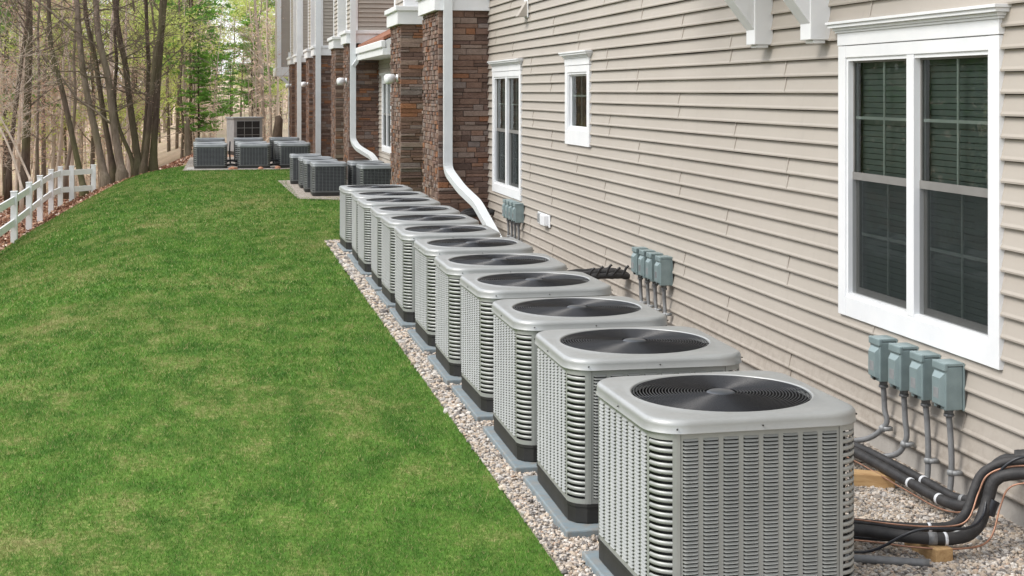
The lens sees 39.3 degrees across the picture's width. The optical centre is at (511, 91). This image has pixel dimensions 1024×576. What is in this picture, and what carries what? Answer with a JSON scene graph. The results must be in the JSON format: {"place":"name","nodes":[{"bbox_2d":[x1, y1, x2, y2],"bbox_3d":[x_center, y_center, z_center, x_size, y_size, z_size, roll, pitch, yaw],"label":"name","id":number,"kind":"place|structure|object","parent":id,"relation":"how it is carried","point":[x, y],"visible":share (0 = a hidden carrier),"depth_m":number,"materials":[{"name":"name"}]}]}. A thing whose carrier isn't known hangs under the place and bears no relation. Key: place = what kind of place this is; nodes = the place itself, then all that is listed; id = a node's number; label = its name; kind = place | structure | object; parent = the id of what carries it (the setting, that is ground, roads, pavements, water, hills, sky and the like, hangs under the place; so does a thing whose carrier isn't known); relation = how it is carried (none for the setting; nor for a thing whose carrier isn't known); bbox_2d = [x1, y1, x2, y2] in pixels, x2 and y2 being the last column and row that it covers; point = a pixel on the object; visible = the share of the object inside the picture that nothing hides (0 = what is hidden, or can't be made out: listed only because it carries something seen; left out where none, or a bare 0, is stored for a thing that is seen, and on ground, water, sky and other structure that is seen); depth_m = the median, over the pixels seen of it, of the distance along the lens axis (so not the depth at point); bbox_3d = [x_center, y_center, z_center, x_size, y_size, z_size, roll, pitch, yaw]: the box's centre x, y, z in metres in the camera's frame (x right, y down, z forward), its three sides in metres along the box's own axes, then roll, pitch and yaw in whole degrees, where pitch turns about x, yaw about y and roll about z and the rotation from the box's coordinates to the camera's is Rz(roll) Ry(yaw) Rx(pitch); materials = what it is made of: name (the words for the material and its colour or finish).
{"place":"outdoors","nodes":[
{"label":"outdoors","id":0,"kind":"place"},
{"bbox_2d":[10,0,274,84],"label":"sky","id":1,"kind":"structure","parent":0,"point":[223,2],"materials":[{"name":"white"}]},
{"bbox_2d":[0,74,287,252],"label":"ground","id":2,"kind":"structure","parent":0,"point":[165,157],"depth_m":79.72,"materials":[{"name":"brown soil"}]},
{"bbox_2d":[0,9,65,203],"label":"bare tree","id":3,"kind":"object","parent":2,"relation":"on","point":[21,160],"visible":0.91,"depth_m":38.77,"materials":[{"name":"brown plant"}]},
{"bbox_2d":[0,4,66,219],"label":"bare tree","id":4,"kind":"object","parent":2,"relation":"on","point":[21,203],"visible":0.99,"depth_m":37.23,"materials":[{"name":"brown plant"}]},
{"bbox_2d":[0,0,69,195],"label":"tree","id":5,"kind":"object","parent":2,"relation":"on","point":[5,114],"visible":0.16,"depth_m":59.88,"materials":[{"name":"plant"}]},
{"bbox_2d":[0,0,72,190],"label":"background tree","id":6,"kind":"object","parent":2,"relation":"on","point":[18,144],"visible":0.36,"depth_m":55.86,"materials":[{"name":"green plant"}]},
{"bbox_2d":[1,0,71,163],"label":"background tree","id":7,"kind":"object","parent":2,"relation":"on","point":[19,43],"visible":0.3,"depth_m":54.19,"materials":[{"name":"green plant"}]},
{"bbox_2d":[0,0,73,201],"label":"bare tree","id":8,"kind":"object","parent":2,"relation":"on","point":[37,147],"visible":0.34,"depth_m":50.12,"materials":[{"name":"brown plant"}]},
{"bbox_2d":[0,0,79,159],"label":"background tree","id":9,"kind":"object","parent":2,"relation":"on","point":[22,28],"visible":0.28,"depth_m":54.65,"materials":[{"name":"green plant"}]},
{"bbox_2d":[0,0,101,195],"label":"bare tree","id":10,"kind":"object","parent":2,"relation":"on","point":[77,160],"visible":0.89,"depth_m":41.26,"materials":[{"name":"brown plant"}]},
{"bbox_2d":[0,8,110,123],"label":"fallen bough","id":11,"kind":"object","parent":10,"relation":"attached to","point":[90,107],"visible":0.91,"depth_m":41.48,"materials":[{"name":"brown plant"}]},
{"bbox_2d":[0,0,103,200],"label":"bare tree","id":12,"kind":"object","parent":2,"relation":"on","point":[8,183],"visible":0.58,"depth_m":46.27,"materials":[{"name":"brown plant"}]},
{"bbox_2d":[0,0,121,204],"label":"bare tree","id":13,"kind":"object","parent":2,"relation":"on","point":[25,152],"visible":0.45,"depth_m":47.26,"materials":[{"name":"brown plant"}]},
{"bbox_2d":[0,0,123,197],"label":"background tree","id":14,"kind":"object","parent":2,"relation":"on","point":[59,150],"visible":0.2,"depth_m":56.86,"materials":[{"name":"brown plant"}]},
{"bbox_2d":[6,0,123,197],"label":"background tree","id":15,"kind":"object","parent":2,"relation":"on","point":[71,160],"visible":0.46,"depth_m":54.66,"materials":[{"name":"brown plant"}]},
{"bbox_2d":[0,0,139,195],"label":"background tree","id":16,"kind":"object","parent":2,"relation":"on","point":[43,166],"visible":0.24,"depth_m":57.99,"materials":[{"name":"brown plant"}]},
{"bbox_2d":[35,1,125,198],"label":"bare tree","id":17,"kind":"object","parent":2,"relation":"on","point":[66,179],"visible":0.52,"depth_m":52.18,"materials":[{"name":"brown plant"}]},
{"bbox_2d":[0,0,166,191],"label":"background tree","id":18,"kind":"object","parent":2,"relation":"on","point":[92,156],"visible":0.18,"depth_m":59.86,"materials":[{"name":"brown plant"}]},
{"bbox_2d":[12,0,155,180],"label":"bare tree","id":19,"kind":"object","parent":2,"relation":"on","point":[121,173],"visible":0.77,"depth_m":42.88,"materials":[{"name":"brown plant"}]},
{"bbox_2d":[0,153,192,250],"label":"fallen leaves","id":20,"kind":"object","parent":2,"relation":"on","point":[67,204],"visible":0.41,"depth_m":38.67,"materials":[{"name":"brown plant"}]},
{"bbox_2d":[60,0,144,176],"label":"bare tree","id":21,"kind":"object","parent":2,"relation":"on","point":[127,148],"visible":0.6,"depth_m":43.87,"materials":[{"name":"brown plant"}]},
{"bbox_2d":[35,0,170,172],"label":"background tree","id":22,"kind":"object","parent":2,"relation":"on","point":[111,63],"visible":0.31,"depth_m":55.27,"materials":[{"name":"brown plant"}]},
{"bbox_2d":[0,0,211,187],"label":"bare tree","id":23,"kind":"object","parent":2,"relation":"on","point":[105,179],"visible":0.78,"depth_m":42.97,"materials":[{"name":"brown plant"}]},
{"bbox_2d":[19,0,204,183],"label":"bare tree","id":24,"kind":"object","parent":2,"relation":"on","point":[111,162],"visible":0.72,"depth_m":43.80,"materials":[{"name":"brown plant"}]},
{"bbox_2d":[65,0,163,177],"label":"background tree","id":25,"kind":"object","parent":2,"relation":"on","point":[128,134],"visible":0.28,"depth_m":56.16,"materials":[{"name":"brown plant"}]},
{"bbox_2d":[36,0,213,174],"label":"bare tree","id":26,"kind":"object","parent":2,"relation":"on","point":[143,167],"visible":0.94,"depth_m":43.30,"materials":[{"name":"brown plant"}]},
{"bbox_2d":[55,0,198,175],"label":"bare tree","id":27,"kind":"object","parent":2,"relation":"on","point":[135,139],"visible":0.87,"depth_m":43.50,"materials":[{"name":"brown plant"}]},
{"bbox_2d":[57,0,215,153],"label":"background tree","id":28,"kind":"object","parent":2,"relation":"on","point":[141,21],"visible":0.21,"depth_m":62.13,"materials":[{"name":"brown plant"}]},
{"bbox_2d":[0,0,287,192],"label":"tree foliage","id":29,"kind":"object","parent":2,"relation":"on","point":[250,88],"visible":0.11,"depth_m":63.56,"materials":[{"name":"green plant"}]},
{"bbox_2d":[0,0,289,186],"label":"wood","id":30,"kind":"object","parent":2,"relation":"on","point":[185,100],"visible":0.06,"depth_m":66.86,"materials":[{"name":"brown plant"}]},
{"bbox_2d":[92,0,217,171],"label":"bare tree","id":31,"kind":"object","parent":2,"relation":"on","point":[153,162],"visible":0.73,"depth_m":43.72,"materials":[{"name":"brown plant"}]},
{"bbox_2d":[79,0,238,133],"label":"background tree","id":32,"kind":"object","parent":2,"relation":"on","point":[184,19],"visible":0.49,"depth_m":58.22,"materials":[{"name":"green plant"}]},
{"bbox_2d":[51,0,290,157],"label":"bare tree","id":33,"kind":"object","parent":2,"relation":"on","point":[146,4],"visible":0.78,"depth_m":44.24,"materials":[{"name":"brown plant"}]},
{"bbox_2d":[122,0,229,151],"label":"background tree","id":34,"kind":"object","parent":2,"relation":"on","point":[168,129],"visible":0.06,"depth_m":73.99,"materials":[{"name":"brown plant"}]},
{"bbox_2d":[148,0,212,157],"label":"bare tree","id":35,"kind":"object","parent":2,"relation":"on","point":[182,131],"visible":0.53,"depth_m":60.26,"materials":[{"name":"brown plant"}]},
{"bbox_2d":[137,0,237,148],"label":"background tree","id":36,"kind":"object","parent":2,"relation":"on","point":[177,126],"visible":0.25,"depth_m":73.97,"materials":[{"name":"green plant"}]},
{"bbox_2d":[127,0,255,149],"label":"pine tree","id":37,"kind":"object","parent":2,"relation":"on","point":[221,55],"visible":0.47,"depth_m":66.09,"materials":[{"name":"green plant"}]},
{"bbox_2d":[173,41,223,137],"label":"pine tree","id":38,"kind":"object","parent":2,"relation":"on","point":[204,95],"visible":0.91,"depth_m":59.89,"materials":[{"name":"green plant"}]},
{"bbox_2d":[187,28,234,118],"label":"pine tree","id":39,"kind":"object","parent":2,"relation":"on","point":[224,107],"visible":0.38,"depth_m":73.96,"materials":[{"name":"green plant"}]},
{"bbox_2d":[219,58,245,116],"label":"pine tree","id":40,"kind":"object","parent":2,"relation":"on","point":[234,102],"visible":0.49,"depth_m":83.95,"materials":[{"name":"green plant"}]},
{"bbox_2d":[208,0,276,140],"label":"background tree","id":41,"kind":"object","parent":2,"relation":"on","point":[260,61],"visible":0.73,"depth_m":66.69,"materials":[{"name":"green plant"}]},
{"bbox_2d":[225,117,263,154],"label":"shed","id":42,"kind":"structure","parent":2,"relation":"on","point":[244,127],"depth_m":51.25,"materials":[{"name":"metal"}]},
{"bbox_2d":[214,0,287,113],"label":"background tree","id":43,"kind":"object","parent":2,"relation":"on","point":[240,7],"visible":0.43,"depth_m":79.79,"materials":[{"name":"green plant"}]},
{"bbox_2d":[208,0,296,136],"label":"background tree","id":44,"kind":"object","parent":2,"relation":"on","point":[269,98],"visible":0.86,"depth_m":63.54,"materials":[{"name":"green plant"}]},
{"bbox_2d":[225,14,284,116],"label":"pine tree","id":45,"kind":"object","parent":2,"relation":"on","point":[246,80],"visible":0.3,"depth_m":79.81,"materials":[{"name":"green plant"}]},
{"bbox_2d":[273,0,1023,527],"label":"apartment building","id":46,"kind":"structure","parent":2,"relation":"on","point":[815,192],"depth_m":10.74,"materials":[{"name":"plastic"}]},
{"bbox_2d":[379,72,391,153],"bbox_3d":[-2.986,0.509,34.173,0.150,1.893,2.084,0,0,-12],"label":"window","id":47,"kind":"structure","parent":46,"relation":"in","point":[386,88],"depth_m":34.14,"materials":[{"name":"white glass"}]},
{"bbox_2d":[487,58,523,200],"bbox_3d":[0.336,0.509,20.098,0.996,1.892,2.134,0,0,-12],"label":"window","id":48,"kind":"structure","parent":46,"relation":"in","point":[507,139],"depth_m":19.97,"materials":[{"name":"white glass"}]},
{"bbox_2d":[558,50,592,146],"bbox_3d":[1.149,0.079,16.141,0.996,1.052,1.234,0,0,-12],"label":"window","id":49,"kind":"structure","parent":46,"relation":"in","point":[579,135],"depth_m":16.34,"materials":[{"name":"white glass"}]},
{"bbox_2d":[567,264,629,279],"bbox_3d":[0.653,1.779,13.957,1.109,0.224,0.324,0,0,-12],"label":"refrigerant line","id":50,"kind":"object","parent":46,"relation":"attached to","point":[602,272],"visible":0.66,"depth_m":13.96,"materials":[{"name":"plastic"}]},
{"bbox_2d":[638,249,655,307],"bbox_3d":[1.214,1.865,13.212,0.207,0.802,0.185,0,0,-12],"label":"disconnect box","id":51,"kind":"object","parent":46,"relation":"attached to","point":[642,258],"visible":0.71,"depth_m":13.20,"materials":[{"name":"paint"}]},
{"bbox_2d":[645,252,663,311],"bbox_3d":[1.260,1.865,12.986,0.207,0.802,0.185,0,0,-12],"label":"disconnect box","id":52,"kind":"object","parent":46,"relation":"attached to","point":[650,261],"visible":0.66,"depth_m":12.97,"materials":[{"name":"paint"}]},
{"bbox_2d":[654,255,672,325],"bbox_3d":[1.314,1.865,12.722,0.207,0.802,0.185,0,0,-12],"label":"disconnect box","id":53,"kind":"object","parent":46,"relation":"attached to","point":[663,271],"visible":0.72,"depth_m":12.70,"materials":[{"name":"paint"}]},
{"bbox_2d":[845,335,897,442],"bbox_3d":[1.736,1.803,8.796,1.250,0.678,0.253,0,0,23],"label":"disconnect box","id":54,"kind":"object","parent":46,"relation":"attached to","point":[878,353],"visible":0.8,"depth_m":8.52,"materials":[{"name":"paint"}]},
{"bbox_2d":[868,345,878,379],"bbox_3d":[2.151,1.619,8.537,0.024,0.197,0.110,0,0,-12],"label":"door","id":55,"kind":"structure","parent":54,"relation":"in","point":[873,352],"depth_m":8.51,"materials":[{"name":"paint"}]},
{"bbox_2d":[848,342,918,458],"bbox_3d":[1.763,1.813,8.478,1.243,0.699,0.220,0,0,18],"label":"disconnect box","id":56,"kind":"object","parent":46,"relation":"attached to","point":[899,360],"visible":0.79,"depth_m":8.26,"materials":[{"name":"paint"}]},
{"bbox_2d":[888,353,899,388],"bbox_3d":[2.203,1.619,8.282,0.024,0.197,0.110,0,0,-12],"label":"door","id":57,"kind":"structure","parent":56,"relation":"in","point":[893,360],"depth_m":8.26,"materials":[{"name":"paint"}]},
{"bbox_2d":[825,4,1011,369],"bbox_3d":[2.735,0.494,8.417,0.996,1.882,2.084,0,0,-12],"label":"window","id":58,"kind":"structure","parent":46,"relation":"in","point":[920,233],"depth_m":8.28,"materials":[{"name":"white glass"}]},
{"bbox_2d":[909,350,940,478],"bbox_3d":[2.231,1.870,7.972,0.392,0.812,0.177,0,0,-38],"label":"disconnect box","id":59,"kind":"object","parent":46,"relation":"attached to","point":[921,369],"visible":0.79,"depth_m":7.99,"materials":[{"name":"paint"}]},
{"bbox_2d":[909,361,920,397],"bbox_3d":[2.255,1.619,8.028,0.024,0.197,0.110,0,0,-12],"label":"door","id":60,"kind":"structure","parent":59,"relation":"in","point":[914,368],"depth_m":8.01,"materials":[{"name":"paint"}]},
{"bbox_2d":[845,438,1013,512],"bbox_3d":[1.978,1.969,8.195,0.315,0.357,2.879,0,0,-24],"label":"refrigerant line","id":61,"kind":"object","parent":46,"relation":"attached to","point":[926,487],"visible":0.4,"depth_m":7.67,"materials":[{"name":"plastic"}]},
{"bbox_2d":[845,455,1023,553],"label":"refrigerant line","id":62,"kind":"object","parent":46,"relation":"attached to","point":[927,533],"visible":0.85,"depth_m":6.81,"materials":[{"name":"plastic"}]},
{"bbox_2d":[932,359,964,490],"bbox_3d":[2.283,1.870,7.717,0.393,0.812,0.177,0,0,-38],"label":"disconnect box","id":63,"kind":"object","parent":46,"relation":"attached to","point":[948,386],"visible":0.75,"depth_m":7.73,"materials":[{"name":"paint"}]},
{"bbox_2d":[932,370,943,407],"bbox_3d":[2.307,1.619,7.773,0.024,0.197,0.110,0,0,-12],"label":"door","id":64,"kind":"structure","parent":63,"relation":"in","point":[937,377],"depth_m":7.75,"materials":[{"name":"paint"}]},
{"bbox_2d":[0,165,563,575],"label":"lawn","id":65,"kind":"structure","parent":0,"point":[289,481],"depth_m":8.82,"materials":[{"name":"green plant"}]},
{"bbox_2d":[0,164,95,242],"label":"rail fence","id":66,"kind":"object","parent":65,"relation":"on","point":[11,202],"visible":0.84,"depth_m":35.54,"materials":[{"name":"white wood"}]},
{"bbox_2d":[184,157,289,169],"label":"gravel bed","id":67,"kind":"object","parent":65,"relation":"on","point":[190,163],"visible":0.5,"depth_m":42.56,"materials":[{"name":"gravel"}]},
{"bbox_2d":[186,167,228,169],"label":"concrete pad","id":68,"kind":"object","parent":67,"relation":"on","point":[190,168],"visible":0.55,"depth_m":40.34,"materials":[{"name":"grey concrete"}]},
{"bbox_2d":[194,143,227,168],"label":"air conditioner","id":69,"kind":"object","parent":68,"relation":"on","point":[210,155],"visible":1,"depth_m":40.53,"materials":[{"name":"grey metal"}]},
{"bbox_2d":[277,142,310,167],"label":"air conditioner","id":70,"kind":"object","parent":67,"relation":"on","point":[285,150],"visible":0.81,"depth_m":41.22,"materials":[{"name":"grey metal"}]},
{"bbox_2d":[279,180,339,199],"bbox_3d":[-3.793,2.200,31.991,2.540,0.001,7.600,0,0,-12],"label":"gravel bed","id":71,"kind":"object","parent":65,"relation":"on","point":[299,191],"visible":0.2,"depth_m":30.89,"materials":[{"name":"beige gravel"}]},
{"bbox_2d":[310,161,346,195],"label":"air conditioner","id":72,"kind":"object","parent":71,"relation":"on","point":[328,178],"visible":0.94,"depth_m":30.14,"materials":[{"name":"grey metal"}]},
{"bbox_2d":[356,163,390,184],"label":"air conditioner","id":73,"kind":"object","parent":71,"relation":"on","point":[373,173],"visible":0.61,"depth_m":29.26,"materials":[{"name":"grey metal"}]},
{"bbox_2d":[324,239,1023,575],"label":"gravel bed","id":74,"kind":"object","parent":65,"relation":"on","point":[543,512],"visible":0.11,"depth_m":7.70,"materials":[{"name":"grey gravel"}]},
{"bbox_2d":[337,243,351,252],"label":"equipment pad","id":75,"kind":"object","parent":74,"relation":"on","point":[342,248],"visible":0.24,"depth_m":19.60,"materials":[{"name":"concrete"}]},
{"bbox_2d":[339,184,412,249],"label":"air conditioner","id":76,"kind":"object","parent":75,"relation":"on","point":[346,191],"visible":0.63,"depth_m":19.71,"materials":[{"name":"grey metal"}]},
{"bbox_2d":[347,253,357,262],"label":"equipment pad","id":77,"kind":"object","parent":74,"relation":"on","point":[352,258],"visible":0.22,"depth_m":18.53,"materials":[{"name":"concrete"}]},
{"bbox_2d":[351,191,427,260],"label":"air conditioner","id":78,"kind":"object","parent":77,"relation":"on","point":[355,196],"visible":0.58,"depth_m":18.55,"materials":[{"name":"grey metal"}]},
{"bbox_2d":[354,263,371,275],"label":"equipment pad","id":79,"kind":"object","parent":74,"relation":"on","point":[359,269],"visible":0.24,"depth_m":17.29,"materials":[{"name":"concrete"}]},
{"bbox_2d":[357,197,440,271],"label":"air conditioner","id":80,"kind":"object","parent":79,"relation":"on","point":[365,205],"visible":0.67,"depth_m":17.25,"materials":[{"name":"grey metal"}]},
{"bbox_2d":[365,277,381,291],"bbox_3d":[-1.109,2.205,16.290,1.010,0.090,1.040,0,0,-11],"label":"equipment pad","id":81,"kind":"object","parent":74,"relation":"on","point":[373,284],"visible":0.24,"depth_m":16.04,"materials":[{"name":"concrete"}]},
{"bbox_2d":[370,205,459,286],"bbox_3d":[-1.109,1.743,16.310,0.959,0.834,0.959,0,0,-11],"label":"air conditioner","id":82,"kind":"object","parent":81,"relation":"on","point":[377,212],"visible":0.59,"depth_m":16.07,"materials":[{"name":"grey metal"}]},
{"bbox_2d":[376,291,394,308],"bbox_3d":[-0.873,2.205,15.113,1.010,0.090,1.040,0,0,-12],"label":"equipment pad","id":83,"kind":"object","parent":74,"relation":"on","point":[385,300],"visible":0.21,"depth_m":14.84,"materials":[{"name":"concrete"}]},
{"bbox_2d":[380,214,479,302],"bbox_3d":[-0.877,1.743,15.133,0.959,0.834,0.959,0,0,-12],"label":"air conditioner","id":84,"kind":"object","parent":83,"relation":"on","point":[390,223],"visible":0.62,"depth_m":14.86,"materials":[{"name":"grey metal"}]},
{"bbox_2d":[389,308,414,328],"bbox_3d":[-0.629,2.205,13.887,1.010,0.090,1.040,0,0,-11],"label":"equipment pad","id":85,"kind":"object","parent":74,"relation":"on","point":[397,317],"visible":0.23,"depth_m":13.52,"materials":[{"name":"concrete"}]},
{"bbox_2d":[394,224,500,321],"bbox_3d":[-0.640,1.743,13.905,0.959,0.834,0.959,0,0,-11],"label":"air conditioner","id":86,"kind":"object","parent":85,"relation":"on","point":[406,237],"visible":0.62,"depth_m":13.52,"materials":[{"name":"grey metal"}]},
{"bbox_2d":[407,329,435,353],"bbox_3d":[-0.353,2.205,12.617,1.010,0.090,1.040,0,0,-12],"label":"equipment pad","id":87,"kind":"object","parent":74,"relation":"on","point":[418,340],"visible":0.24,"depth_m":12.35,"materials":[{"name":"concrete"}]},
{"bbox_2d":[413,237,533,346],"bbox_3d":[-0.349,1.743,12.638,0.959,0.834,0.959,0,0,-12],"label":"air conditioner","id":88,"kind":"object","parent":87,"relation":"on","point":[428,251],"visible":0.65,"depth_m":12.33,"materials":[{"name":"grey metal"}]},
{"bbox_2d":[427,355,461,384],"bbox_3d":[-0.099,2.205,11.342,1.010,0.090,1.040,0,0,-11],"label":"equipment pad","id":89,"kind":"object","parent":74,"relation":"on","point":[447,377],"visible":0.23,"depth_m":11.02,"materials":[{"name":"concrete"}]},
{"bbox_2d":[433,253,567,376],"bbox_3d":[-0.103,1.743,11.362,0.959,0.834,0.959,0,0,-11],"label":"air conditioner","id":90,"kind":"object","parent":89,"relation":"on","point":[451,270],"visible":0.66,"depth_m":11.04,"materials":[{"name":"grey metal"}]},
{"bbox_2d":[451,385,493,421],"bbox_3d":[0.154,2.205,10.138,1.010,0.090,1.040,0,0,-12],"label":"equipment pad","id":91,"kind":"object","parent":74,"relation":"on","point":[477,412],"visible":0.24,"depth_m":9.86,"materials":[{"name":"concrete"}]},
{"bbox_2d":[459,271,612,411],"bbox_3d":[0.155,1.743,10.159,0.959,0.834,0.959,0,0,-12],"label":"air conditioner","id":92,"kind":"object","parent":91,"relation":"on","point":[482,292],"visible":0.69,"depth_m":9.84,"materials":[{"name":"grey metal"}]},
{"bbox_2d":[483,426,536,472],"bbox_3d":[0.409,2.205,8.843,1.010,0.090,1.040,0,0,-12],"label":"equipment pad","id":93,"kind":"object","parent":74,"relation":"on","point":[514,462],"visible":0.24,"depth_m":8.53,"materials":[{"name":"concrete"}]},
{"bbox_2d":[491,296,667,461],"bbox_3d":[0.401,1.743,8.862,0.959,0.834,0.959,0,0,-11],"label":"air conditioner","id":94,"kind":"object","parent":93,"relation":"on","point":[521,324],"visible":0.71,"depth_m":8.53,"materials":[{"name":"grey metal"}]},
{"bbox_2d":[523,475,603,538],"bbox_3d":[0.660,2.205,7.649,1.010,0.090,1.040,0,0,-11],"label":"equipment pad","id":95,"kind":"object","parent":74,"relation":"on","point":[569,529],"visible":0.24,"depth_m":7.29,"materials":[{"name":"concrete"}]},
{"bbox_2d":[534,326,742,523],"bbox_3d":[0.656,1.743,7.669,0.959,0.834,0.959,0,0,-11],"label":"air conditioner","id":96,"kind":"object","parent":95,"relation":"on","point":[578,364],"visible":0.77,"depth_m":7.30,"materials":[{"name":"grey metal"}]},
{"bbox_2d":[582,550,613,575],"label":"equipment pad","id":97,"kind":"object","parent":74,"relation":"on","point":[595,564],"visible":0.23,"depth_m":6.57,"materials":[{"name":"concrete"}]},
{"bbox_2d":[595,370,856,575],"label":"air conditioner","id":98,"kind":"object","parent":97,"relation":"on","point":[735,473],"visible":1,"depth_m":5.95,"materials":[{"name":"grey metal"}]},
{"bbox_2d":[854,469,894,489],"bbox_3d":[2.009,2.166,7.984,0.240,0.085,0.100,0,0,16],"label":"timber block","id":99,"kind":"object","parent":74,"relation":"on","point":[868,478],"depth_m":7.94,"materials":[{"name":"brown wood"}]},
{"bbox_2d":[845,554,929,566],"bbox_3d":[1.672,2.180,6.672,0.523,0.048,0.062,0,0,13],"label":"conduit","id":100,"kind":"object","parent":74,"relation":"on","point":[873,559],"visible":0.62,"depth_m":6.63,"materials":[{"name":"grey plastic"}]},
{"bbox_2d":[905,543,952,562],"bbox_3d":[1.976,2.169,6.806,0.090,0.078,0.280,0,0,-16],"label":"timber block","id":101,"kind":"object","parent":74,"relation":"on","point":[940,553],"depth_m":6.68,"materials":[{"name":"brown wood"}]},
{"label":"concrete pad","id":102,"kind":"object","parent":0,"visible":0},
{"bbox_2d":[237,143,269,168],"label":"air conditioner","id":103,"kind":"object","parent":102,"relation":"on","point":[253,155],"visible":0.99,"depth_m":40.77,"materials":[{"name":"grey metal"}]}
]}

